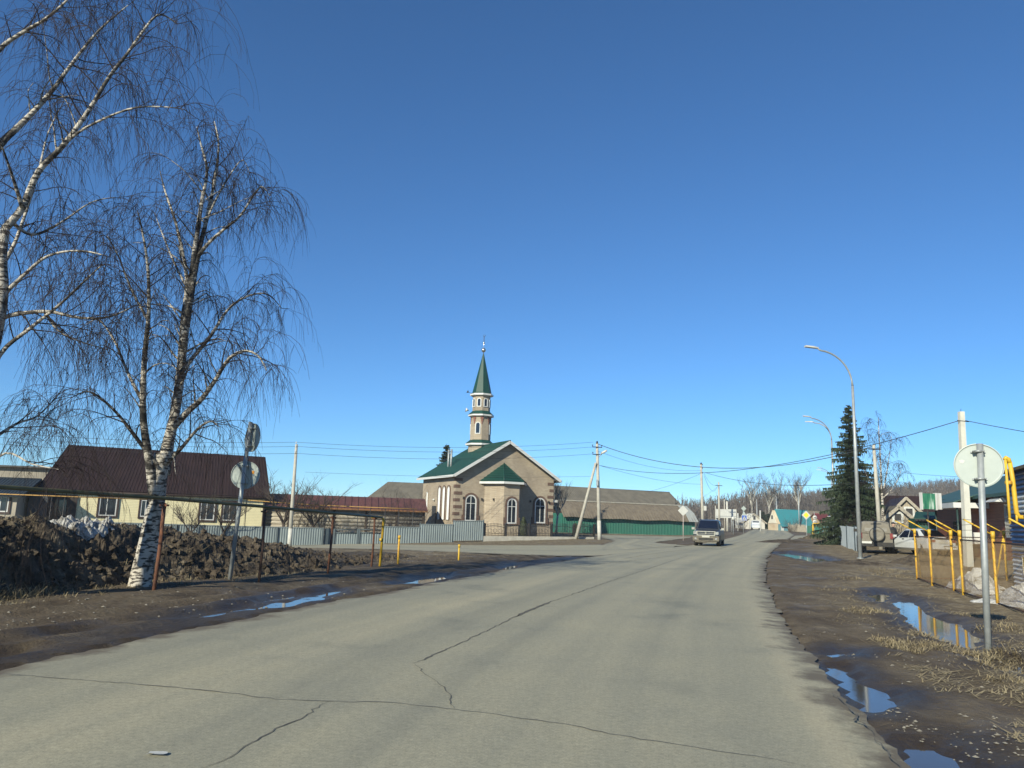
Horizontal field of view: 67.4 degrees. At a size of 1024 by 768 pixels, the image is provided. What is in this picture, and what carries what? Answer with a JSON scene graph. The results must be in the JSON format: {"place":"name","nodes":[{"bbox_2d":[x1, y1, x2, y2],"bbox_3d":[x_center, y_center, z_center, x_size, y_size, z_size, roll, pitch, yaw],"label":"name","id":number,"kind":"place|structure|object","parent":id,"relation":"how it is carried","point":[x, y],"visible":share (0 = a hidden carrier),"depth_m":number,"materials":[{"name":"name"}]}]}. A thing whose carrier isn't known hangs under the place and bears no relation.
{"place":"outdoors","nodes":[
{"label":"outdoors","id":0,"kind":"place"},
{"bbox_2d":[0,529,910,767],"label":"road","id":1,"kind":"structure","parent":0,"point":[694,656],"depth_m":6.87,"materials":[{"name":"asphalt"}]},
{"bbox_2d":[692,519,724,545],"bbox_3d":[14.358,10.797,55.963,2.260,1.902,4.700,-2,-11,20],"label":"oncoming car","id":2,"kind":"object","parent":1,"relation":"on","point":[710,531],"visible":0.99,"depth_m":54.53,"materials":[{"name":"paint"}]},
{"bbox_2d":[292,543,676,555],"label":"side road","id":3,"kind":"structure","parent":0,"point":[569,550],"depth_m":42.10,"materials":[{"name":"asphalt"}]},
{"bbox_2d":[0,526,1023,767],"bbox_3d":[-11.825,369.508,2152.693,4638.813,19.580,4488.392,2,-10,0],"label":"ground","id":4,"kind":"structure","parent":0,"point":[925,705],"depth_m":11.89,"materials":[{"name":"soil"}]},
{"bbox_2d":[0,465,51,479],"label":"board shed","id":5,"kind":"structure","parent":4,"relation":"on","point":[10,469],"depth_m":65.47,"materials":[{"name":"wood"}]},
{"bbox_2d":[0,477,54,519],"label":"dark roofed house","id":6,"kind":"structure","parent":4,"relation":"on","point":[15,508],"depth_m":53.26,"materials":[{"name":"beige paint"}]},
{"bbox_2d":[0,497,8,511],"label":"window","id":7,"kind":"structure","parent":6,"relation":"in","point":[3,500],"depth_m":51.49,"materials":[{"name":"white plastic"}]},
{"bbox_2d":[24,501,98,519],"bbox_3d":[-30.326,9.363,52.000,4.261,3.609,3.838,2,-10,0],"label":"shrub","id":8,"kind":"object","parent":4,"relation":"on","point":[61,512],"visible":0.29,"depth_m":51.37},
{"bbox_2d":[0,493,146,519],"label":"gas pipeline","id":9,"kind":"object","parent":4,"relation":"on","point":[64,499],"visible":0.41,"depth_m":51.34,"materials":[{"name":"orange paint"}]},
{"bbox_2d":[0,0,259,605],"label":"birch tree","id":10,"kind":"object","parent":4,"relation":"on","point":[23,209],"visible":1,"depth_m":12.98,"materials":[{"name":"brown plant"}]},
{"bbox_2d":[38,445,270,525],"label":"yellow house","id":11,"kind":"structure","parent":4,"relation":"on","point":[130,483],"depth_m":59.09,"materials":[{"name":"beige"}]},
{"bbox_2d":[98,497,116,515],"bbox_3d":[-29.731,9.012,56.497,1.150,1.350,0.062,7,-11,-27],"label":"window","id":12,"kind":"structure","parent":11,"relation":"in","point":[113,510],"depth_m":56.49,"materials":[{"name":"glass"}]},
{"bbox_2d":[140,500,146,516],"bbox_3d":[-27.471,9.335,57.638,0.750,1.250,0.062,7,-11,-27],"label":"window","id":13,"kind":"structure","parent":11,"relation":"in","point":[143,502],"depth_m":57.55,"materials":[{"name":"white plastic"}]},
{"bbox_2d":[200,503,214,519],"bbox_3d":[-23.633,9.843,59.580,1.050,1.420,0.062,7,-11,-27],"label":"window","id":14,"kind":"structure","parent":11,"relation":"in","point":[210,516],"depth_m":59.58,"materials":[{"name":"white plastic"}]},
{"bbox_2d":[222,505,236,520],"bbox_3d":[-22.147,10.023,60.335,1.080,1.420,0.062,7,-11,-27],"label":"window","id":15,"kind":"structure","parent":11,"relation":"in","point":[232,512],"depth_m":60.27,"materials":[{"name":"white plastic"}]},
{"bbox_2d":[0,88,322,587],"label":"birch tree","id":16,"kind":"object","parent":4,"relation":"on","point":[158,466],"visible":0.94,"depth_m":15.28,"materials":[{"name":"brown plant"}]},
{"bbox_2d":[50,520,323,544],"bbox_3d":[-23.161,10.738,54.609,19.104,1.573,0.345,5,-10,-19],"label":"sheet fence","id":17,"kind":"object","parent":4,"relation":"on","point":[306,536],"visible":0.33,"depth_m":56.52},
{"bbox_2d":[0,485,384,589],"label":"gas pipeline","id":18,"kind":"object","parent":4,"relation":"on","point":[67,491],"visible":0.9,"depth_m":15.21,"materials":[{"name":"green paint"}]},
{"bbox_2d":[171,493,218,531],"bbox_3d":[-22.607,9.547,53.719,3.485,4.184,3.422,-7,-13,40],"label":"fruit tree","id":19,"kind":"object","parent":4,"relation":"on","point":[180,517],"visible":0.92,"depth_m":53.68,"materials":[{"name":"brown plant"}]},
{"bbox_2d":[0,515,415,598],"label":"earth bank","id":20,"kind":"structure","parent":4,"relation":"on","point":[97,567],"depth_m":15.96,"materials":[{"name":"soil"}]},
{"bbox_2d":[50,515,128,540],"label":"snow","id":21,"kind":"structure","parent":20,"relation":"on","point":[80,528],"depth_m":15.55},
{"bbox_2d":[191,607,247,617],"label":"puddle","id":22,"kind":"object","parent":4,"relation":"on","point":[212,614],"visible":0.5,"depth_m":11.92,"materials":[{"name":"blue liquid"}]},
{"bbox_2d":[203,479,253,534],"bbox_3d":[-20.668,9.329,55.639,3.374,5.281,3.542,2,-10,0],"label":"fruit tree","id":23,"kind":"object","parent":4,"relation":"on","point":[220,519],"visible":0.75,"depth_m":55.63,"materials":[{"name":"brown plant"}]},
{"bbox_2d":[228,422,260,579],"bbox_3d":[-5.991,2.734,17.214,0.680,3.774,0.302,-1,-10,17],"label":"traffic sign","id":24,"kind":"object","parent":4,"relation":"on","point":[254,471],"visible":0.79,"depth_m":17.31,"materials":[{"name":"metal"}]},
{"bbox_2d":[242,597,319,610],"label":"puddle","id":25,"kind":"object","parent":4,"relation":"on","point":[286,604],"visible":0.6,"depth_m":13.41,"materials":[{"name":"blue liquid"}]},
{"bbox_2d":[249,470,322,526],"bbox_3d":[-17.875,9.392,58.565,5.877,6.055,5.913,10,-13,-40],"label":"fruit tree","id":26,"kind":"object","parent":4,"relation":"on","point":[269,496],"visible":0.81,"depth_m":58.59,"materials":[{"name":"brown plant"}]},
{"bbox_2d":[287,442,297,545],"bbox_3d":[-15.614,7.977,54.859,0.315,7.707,0.308,6,-11,-22],"label":"utility pole","id":27,"kind":"object","parent":4,"relation":"on","point":[290,533],"visible":0.92,"depth_m":54.72,"materials":[{"name":"concrete"}]},
{"bbox_2d":[13,433,283,442],"bbox_3d":[-25.424,3.475,51.229,21.497,0.670,0.020,6,-11,-23],"label":"overhead cable","id":28,"kind":"object","parent":27,"relation":"attached to","point":[206,442],"visible":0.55,"depth_m":53.47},
{"bbox_2d":[297,453,585,458],"bbox_3d":[-4.325,5.455,60.137,24.361,1.497,0.020,6,-11,-23],"label":"overhead cable","id":29,"kind":"object","parent":27,"relation":"attached to","point":[415,458],"visible":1,"depth_m":58.58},
{"bbox_2d":[300,442,589,447],"bbox_3d":[-4.335,4.564,60.293,24.408,1.680,0.020,6,-11,-23],"label":"overhead cable","id":30,"kind":"object","parent":27,"relation":"attached to","point":[441,447],"visible":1,"depth_m":59.88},
{"bbox_2d":[282,501,310,526],"bbox_3d":[-17.013,10.831,60.063,3.381,3.539,3.487,2,-10,0],"label":"shrub","id":31,"kind":"object","parent":4,"relation":"on","point":[298,523],"visible":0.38,"depth_m":59.88,"materials":[{"name":"brown plant"}]},
{"bbox_2d":[275,481,357,527],"bbox_3d":[-15.144,9.886,59.983,6.760,5.634,5.900,2,-10,0],"label":"fruit tree","id":32,"kind":"object","parent":4,"relation":"on","point":[310,520],"visible":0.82,"depth_m":59.65,"materials":[{"name":"brown plant"}]},
{"bbox_2d":[295,496,343,528],"bbox_3d":[-15.511,10.312,60.172,4.487,4.558,4.789,2,-10,0],"label":"shrub","id":33,"kind":"object","parent":4,"relation":"on","point":[308,524],"visible":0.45,"depth_m":60.28,"materials":[{"name":"brown plant"}]},
{"bbox_2d":[316,591,340,600],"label":"puddle","id":34,"kind":"object","parent":4,"relation":"on","point":[320,596],"visible":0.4,"depth_m":15.12,"materials":[{"name":"blue liquid"}]},
{"bbox_2d":[244,500,416,532],"bbox_3d":[-13.861,10.990,59.236,12.800,3.608,1.364,4,-10,-10],"label":"gas pipeline","id":35,"kind":"object","parent":4,"relation":"on","point":[346,506],"visible":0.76,"depth_m":59.54,"materials":[{"name":"orange paint"}]},
{"bbox_2d":[265,494,427,542],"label":"log barn","id":36,"kind":"structure","parent":4,"relation":"on","point":[341,521],"depth_m":63.62,"materials":[{"name":"brown wood"}]},
{"bbox_2d":[323,529,381,544],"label":"yard gate","id":37,"kind":"structure","parent":4,"relation":"on","point":[358,537],"depth_m":58.25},
{"bbox_2d":[352,504,406,532],"bbox_3d":[-10.821,10.921,60.853,3.190,3.482,4.892,-6,-13,37],"label":"shrub","id":38,"kind":"object","parent":4,"relation":"on","point":[373,520],"visible":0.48,"depth_m":60.84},
{"bbox_2d":[368,482,422,498],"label":"slate roofed house","id":39,"kind":"structure","parent":4,"relation":"on","point":[413,490],"depth_m":80.86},
{"bbox_2d":[371,477,430,526],"bbox_3d":[-9.104,10.016,61.587,5.024,5.475,3.770,2,-10,0],"label":"shrub","id":40,"kind":"object","parent":4,"relation":"on","point":[395,511],"visible":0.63,"depth_m":61.66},
{"bbox_2d":[397,487,438,526],"bbox_3d":[-7.850,10.479,61.999,3.824,4.664,3.277,6,-11,-23],"label":"shrub","id":41,"kind":"object","parent":4,"relation":"on","point":[422,521],"visible":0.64,"depth_m":62.10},
{"bbox_2d":[403,577,444,583],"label":"puddle","id":42,"kind":"object","parent":4,"relation":"on","point":[422,581],"visible":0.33,"depth_m":19.18,"materials":[{"name":"grey liquid"}]},
{"bbox_2d":[383,520,483,543],"bbox_3d":[-6.028,11.646,59.724,8.007,2.370,0.230,5,-10,-17],"label":"sheet fence","id":43,"kind":"object","parent":4,"relation":"on","point":[453,532],"visible":0.83,"depth_m":59.74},
{"bbox_2d":[436,445,452,465],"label":"spruce tree","id":44,"kind":"object","parent":4,"relation":"on","point":[444,457],"visible":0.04,"depth_m":91.65,"materials":[{"name":"green plant"}]},
{"bbox_2d":[416,334,561,536],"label":"mosque","id":45,"kind":"structure","parent":4,"relation":"on","point":[514,486],"depth_m":68.19,"materials":[{"name":"beige brick"}]},
{"bbox_2d":[431,506,435,523],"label":"door","id":46,"kind":"structure","parent":45,"relation":"in","point":[433,521],"depth_m":69.68,"materials":[{"name":"metal"}]},
{"bbox_2d":[441,487,444,519],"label":"window","id":47,"kind":"structure","parent":45,"relation":"in","point":[443,496],"depth_m":67.85,"materials":[{"name":"white plastic"}]},
{"bbox_2d":[446,486,449,519],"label":"window","id":48,"kind":"structure","parent":45,"relation":"in","point":[448,489],"depth_m":66.83,"materials":[{"name":"white plastic"}]},
{"bbox_2d":[465,495,476,520],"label":"window","id":49,"kind":"structure","parent":45,"relation":"in","point":[470,502],"depth_m":65.92,"materials":[{"name":"white plastic"}]},
{"bbox_2d":[507,498,516,523],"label":"window","id":50,"kind":"structure","parent":45,"relation":"in","point":[511,504],"depth_m":65.55,"materials":[{"name":"white plastic"}]},
{"bbox_2d":[535,498,545,522],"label":"window","id":51,"kind":"structure","parent":45,"relation":"in","point":[540,505],"depth_m":68.71,"materials":[{"name":"white plastic"}]},
{"bbox_2d":[0,511,1023,741],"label":"dead grass","id":52,"kind":"structure","parent":4,"relation":"on","point":[902,644],"depth_m":10.49,"materials":[{"name":"plant"}]},
{"bbox_2d":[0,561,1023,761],"bbox_3d":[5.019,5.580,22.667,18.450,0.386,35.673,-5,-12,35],"label":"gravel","id":53,"kind":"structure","parent":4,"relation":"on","point":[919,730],"depth_m":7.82,"materials":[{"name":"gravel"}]},
{"bbox_2d":[519,517,527,534],"bbox_3d":[0.966,12.100,64.290,0.818,2.008,0.816,2,-10,0],"label":"thuja","id":54,"kind":"object","parent":4,"relation":"on","point":[523,521],"visible":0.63,"depth_m":64.19,"materials":[{"name":"green plant"}]},
{"bbox_2d":[481,523,595,540],"bbox_3d":[2.386,12.258,63.299,10.490,1.741,0.400,7,-11,-25],"label":"iron fence","id":55,"kind":"object","parent":4,"relation":"on","point":[505,537],"visible":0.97,"depth_m":62.91,"materials":[{"name":"metal"}]},
{"bbox_2d":[553,479,572,533],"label":"bare tree","id":56,"kind":"object","parent":4,"relation":"on","point":[560,497],"visible":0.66,"depth_m":86.87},
{"bbox_2d":[574,441,606,539],"bbox_3d":[6.591,9.016,64.430,2.738,8.540,0.601,0,-10,8],"label":"utility pole","id":57,"kind":"object","parent":4,"relation":"on","point":[596,467],"visible":0.9,"depth_m":64.22,"materials":[{"name":"concrete"}]},
{"bbox_2d":[598,444,871,468],"bbox_3d":[15.930,5.341,58.543,21.582,2.228,0.047,-6,-12,36],"label":"overhead cable","id":58,"kind":"object","parent":57,"relation":"hanging from","point":[736,468],"visible":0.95,"depth_m":57.65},
{"bbox_2d":[553,486,680,512],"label":"long barn","id":59,"kind":"structure","parent":4,"relation":"on","point":[629,496],"depth_m":105.60,"materials":[{"name":"grey"}]},
{"bbox_2d":[553,500,697,534],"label":"green walled shed","id":60,"kind":"structure","parent":4,"relation":"on","point":[639,518],"depth_m":99.30,"materials":[{"name":"metal"}]},
{"bbox_2d":[678,506,687,540],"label":"traffic sign","id":61,"kind":"object","parent":4,"relation":"on","point":[683,510],"visible":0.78,"depth_m":70.07,"materials":[{"name":"metal"}]},
{"bbox_2d":[700,463,706,519],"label":"utility pole","id":62,"kind":"object","parent":4,"relation":"on","point":[703,508],"visible":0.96,"depth_m":84.19,"materials":[{"name":"concrete"}]},
{"bbox_2d":[715,482,721,520],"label":"utility pole","id":63,"kind":"object","parent":4,"relation":"on","point":[718,485],"visible":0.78,"depth_m":110.83,"materials":[{"name":"concrete"}]},
{"bbox_2d":[716,509,736,531],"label":"billboard","id":64,"kind":"object","parent":4,"relation":"on","point":[727,513],"visible":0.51,"depth_m":116.54,"materials":[{"name":"white paint"}]},
{"bbox_2d":[737,472,764,511],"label":"bare tree","id":65,"kind":"object","parent":4,"relation":"on","point":[752,491],"visible":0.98,"depth_m":232.70,"materials":[{"name":"plant"}]},
{"bbox_2d":[735,513,766,528],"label":"white house","id":66,"kind":"structure","parent":4,"relation":"on","point":[755,517],"depth_m":162.69,"materials":[{"name":"metal"}]},
{"bbox_2d":[759,470,782,512],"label":"bare tree","id":67,"kind":"object","parent":4,"relation":"on","point":[768,500],"visible":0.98,"depth_m":238.16,"materials":[{"name":"plant"}]},
{"bbox_2d":[760,471,787,508],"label":"bare tree","id":68,"kind":"object","parent":4,"relation":"on","point":[778,496],"visible":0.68,"depth_m":242.94,"materials":[{"name":"plant"}]},
{"bbox_2d":[758,539,811,543],"bbox_3d":[22.718,13.305,64.733,6.393,0.442,8.092,2,-10,0],"label":"earth heap","id":69,"kind":"object","parent":4,"relation":"on","point":[782,541],"visible":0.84,"depth_m":63.51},
{"bbox_2d":[768,509,812,530],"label":"teal roofed house","id":70,"kind":"structure","parent":4,"relation":"on","point":[776,521],"depth_m":149.50,"materials":[{"name":"metal"}]},
{"bbox_2d":[788,523,805,531],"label":"brush fence","id":71,"kind":"object","parent":4,"relation":"on","point":[801,528],"visible":0.9,"depth_m":134.43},
{"bbox_2d":[785,470,813,508],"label":"bare tree","id":72,"kind":"object","parent":4,"relation":"on","point":[795,488],"visible":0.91,"depth_m":237.71,"materials":[{"name":"plant"}]},
{"bbox_2d":[776,553,828,561],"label":"puddle","id":73,"kind":"object","parent":4,"relation":"on","point":[806,558],"visible":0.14,"depth_m":40.40,"materials":[{"name":"blue liquid"}]},
{"bbox_2d":[803,415,834,535],"bbox_3d":[25.510,8.137,64.408,2.612,10.731,2.191,2,-10,0],"label":"street lamp","id":74,"kind":"object","parent":4,"relation":"on","point":[825,426],"visible":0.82,"depth_m":64.28,"materials":[{"name":"metal"}]},
{"bbox_2d":[810,513,827,522],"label":"red roofed house","id":75,"kind":"structure","parent":4,"relation":"on","point":[819,516],"depth_m":149.86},
{"bbox_2d":[677,477,969,527],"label":"forest","id":76,"kind":"object","parent":4,"relation":"on","point":[809,499],"visible":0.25,"depth_m":262.37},
{"bbox_2d":[804,345,863,558],"bbox_3d":[15.904,3.406,37.900,2.618,10.731,0.336,3,-10,-8],"label":"street lamp","id":77,"kind":"object","parent":4,"relation":"on","point":[859,534],"visible":0.95,"depth_m":37.91,"materials":[{"name":"metal"}]},
{"bbox_2d":[810,405,885,546],"bbox_3d":[26.220,7.395,59.838,6.086,11.687,6.372,-8,-14,43],"label":"spruce tree","id":78,"kind":"object","parent":4,"relation":"on","point":[844,505],"visible":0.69,"depth_m":59.38,"materials":[{"name":"green plant"}]},
{"bbox_2d":[838,525,866,552],"bbox_3d":[23.649,10.859,54.494,0.208,1.712,22.314,-1,-10,18],"label":"sheet fence","id":79,"kind":"object","parent":4,"relation":"on","point":[849,537],"visible":0.38,"depth_m":51.45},
{"bbox_2d":[828,559,887,565],"bbox_3d":[14.986,7.731,33.212,3.282,0.260,5.181,2,-10,0],"label":"earth heap","id":80,"kind":"object","parent":4,"relation":"on","point":[855,562],"visible":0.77,"depth_m":32.56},
{"bbox_2d":[827,471,891,515],"bbox_3d":[28.492,9.376,62.958,5.092,7.907,5.066,-4,-12,31],"label":"bare tree","id":81,"kind":"object","parent":4,"relation":"on","point":[880,493],"visible":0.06,"depth_m":61.99,"materials":[{"name":"brown plant"}]},
{"bbox_2d":[826,667,895,712],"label":"puddle","id":82,"kind":"object","parent":4,"relation":"on","point":[873,700],"visible":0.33,"depth_m":7.49,"materials":[{"name":"blue liquid"}]},
{"bbox_2d":[854,521,894,553],"bbox_3d":[21.276,9.016,45.054,2.200,1.899,4.400,-2,-11,23],"label":"parked jeep","id":83,"kind":"object","parent":4,"relation":"on","point":[876,533],"visible":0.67,"depth_m":43.26,"materials":[{"name":"paint"}]},
{"bbox_2d":[868,445,882,548],"bbox_3d":[24.465,7.701,51.580,0.800,7.253,0.320,2,-10,0],"label":"utility pole","id":84,"kind":"object","parent":4,"relation":"on","point":[877,499],"visible":0.62,"depth_m":51.64,"materials":[{"name":"concrete"}]},
{"bbox_2d":[708,473,873,485],"bbox_3d":[22.892,8.169,68.241,0.036,2.469,33.148,3,-10,-5],"label":"overhead cable","id":85,"kind":"object","parent":84,"relation":"attached to","point":[800,485],"visible":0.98,"depth_m":61.83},
{"bbox_2d":[866,594,889,601],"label":"puddle","id":86,"kind":"object","parent":4,"relation":"on","point":[880,597],"visible":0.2,"depth_m":18.62,"materials":[{"name":"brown liquid"}]},
{"bbox_2d":[850,411,915,520],"bbox_3d":[27.957,6.445,58.034,4.667,8.902,4.046,2,-10,0],"label":"birch tree","id":87,"kind":"object","parent":4,"relation":"on","point":[881,472],"visible":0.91,"depth_m":57.95,"materials":[{"name":"brown plant"}]},
{"bbox_2d":[874,504,912,547],"bbox_3d":[27.505,10.125,55.081,3.686,3.441,4.002,7,-11,-29],"label":"shrub","id":88,"kind":"object","parent":4,"relation":"on","point":[901,528],"visible":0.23,"depth_m":55.25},
{"bbox_2d":[875,505,913,532],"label":"wooden house","id":89,"kind":"structure","parent":4,"relation":"on","point":[889,510],"depth_m":57.20,"materials":[{"name":"wood"}]},
{"bbox_2d":[884,497,922,516],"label":"roof","id":90,"kind":"structure","parent":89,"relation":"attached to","point":[909,505],"depth_m":69.20,"materials":[{"name":"wood"}]},
{"bbox_2d":[880,495,934,511],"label":"brown roofed barn","id":91,"kind":"structure","parent":4,"relation":"on","point":[915,500],"depth_m":75.95,"materials":[{"name":"green metal"}]},
{"bbox_2d":[908,512,935,529],"bbox_3d":[28.335,10.123,51.896,2.770,2.910,2.540,0,-10,12],"label":"kiosk","id":92,"kind":"object","parent":4,"relation":"on","point":[918,517],"visible":0.25,"depth_m":51.44,"materials":[{"name":"metal"}]},
{"bbox_2d":[889,555,955,565],"bbox_3d":[17.727,7.670,33.250,3.663,0.489,3.098,2,-10,0],"label":"earth heap","id":93,"kind":"object","parent":4,"relation":"on","point":[909,560],"visible":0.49,"depth_m":32.84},
{"bbox_2d":[893,528,957,556],"bbox_3d":[23.382,9.083,44.176,2.040,1.510,4.300,3,-10,-7],"label":"parked car","id":94,"kind":"object","parent":4,"relation":"on","point":[904,539],"visible":0.27,"depth_m":43.37,"materials":[{"name":"white paint"}]},
{"bbox_2d":[919,492,941,528],"bbox_3d":[22.239,7.606,40.642,1.155,3.654,0.200,3,-10,-8],"label":"sign box","id":95,"kind":"object","parent":4,"relation":"on","point":[930,501],"visible":0.79,"depth_m":40.80,"materials":[{"name":"white plastic"}]},
{"bbox_2d":[904,749,959,767],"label":"puddle","id":96,"kind":"object","parent":4,"relation":"on","point":[923,758],"visible":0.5,"depth_m":5.41,"materials":[{"name":"blue liquid"}]},
{"bbox_2d":[885,599,981,648],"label":"puddle","id":97,"kind":"object","parent":4,"relation":"on","point":[954,632],"visible":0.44,"depth_m":13.13,"materials":[{"name":"blue liquid"}]},
{"bbox_2d":[895,518,1023,611],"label":"wire fence","id":98,"kind":"object","parent":4,"relation":"on","point":[996,568],"visible":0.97,"depth_m":19.18,"materials":[{"name":"metal"}]},
{"bbox_2d":[957,411,973,566],"bbox_3d":[19.411,4.518,32.820,0.528,6.969,0.280,2,-10,0],"label":"utility pole","id":99,"kind":"object","parent":4,"relation":"on","point":[965,510],"visible":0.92,"depth_m":32.66,"materials":[{"name":"concrete"}]},
{"bbox_2d":[600,421,956,473],"bbox_3d":[13.404,4.868,48.968,0.031,1.461,34.085,5,-11,-20],"label":"overhead cable","id":100,"kind":"object","parent":99,"relation":"attached to","point":[791,462],"visible":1,"depth_m":42.59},
{"bbox_2d":[935,476,1013,560],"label":"village shop","id":101,"kind":"structure","parent":4,"relation":"on","point":[996,501],"depth_m":40.02,"materials":[{"name":"white"}]},
{"bbox_2d":[953,521,960,553],"bbox_3d":[26.100,9.021,44.985,0.050,1.900,1.300,-1,-10,15],"label":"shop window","id":102,"kind":"structure","parent":101,"relation":"in","point":[954,523],"depth_m":45.12,"materials":[{"name":"glass"}]},
{"bbox_2d":[946,567,1004,594],"bbox_3d":[12.565,5.303,20.774,1.603,0.703,4.436,-3,-11,27],"label":"snow heap","id":103,"kind":"object","parent":4,"relation":"on","point":[992,581],"visible":0.42,"depth_m":20.22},
{"bbox_2d":[953,443,1004,650],"bbox_3d":[6.413,2.314,10.397,0.610,3.033,0.147,-3,-11,24],"label":"traffic sign","id":104,"kind":"object","parent":4,"relation":"on","point":[981,466],"visible":0.98,"depth_m":10.56,"materials":[{"name":"metal"}]},
{"bbox_2d":[970,582,1023,608],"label":"snow heap","id":105,"kind":"object","parent":4,"relation":"on","point":[992,601],"visible":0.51,"depth_m":16.55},
{"bbox_2d":[1003,464,1023,585],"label":"gas cabin","id":106,"kind":"object","parent":4,"relation":"on","point":[1017,534],"visible":0.46,"depth_m":20.83,"materials":[{"name":"blue"}]},
{"bbox_2d":[1003,456,1023,523],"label":"gas riser","id":107,"kind":"object","parent":106,"relation":"attached to","point":[1008,462],"visible":0.98,"depth_m":20.42,"materials":[{"name":"yellow paint"}]},
{"bbox_2d":[1008,662,1023,673],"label":"puddle","id":108,"kind":"object","parent":4,"relation":"on","point":[1018,665],"depth_m":9.33,"materials":[{"name":"brown liquid"}]},
{"bbox_2d":[0,0,1023,504],"label":"sky","id":109,"kind":"structure","parent":0,"point":[647,214],"materials":[{"name":"blue"}]},
{"bbox_2d":[595,535,689,550],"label":"lane","id":110,"kind":"structure","parent":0,"point":[620,542],"depth_m":59.12,"materials":[{"name":"asphalt"}]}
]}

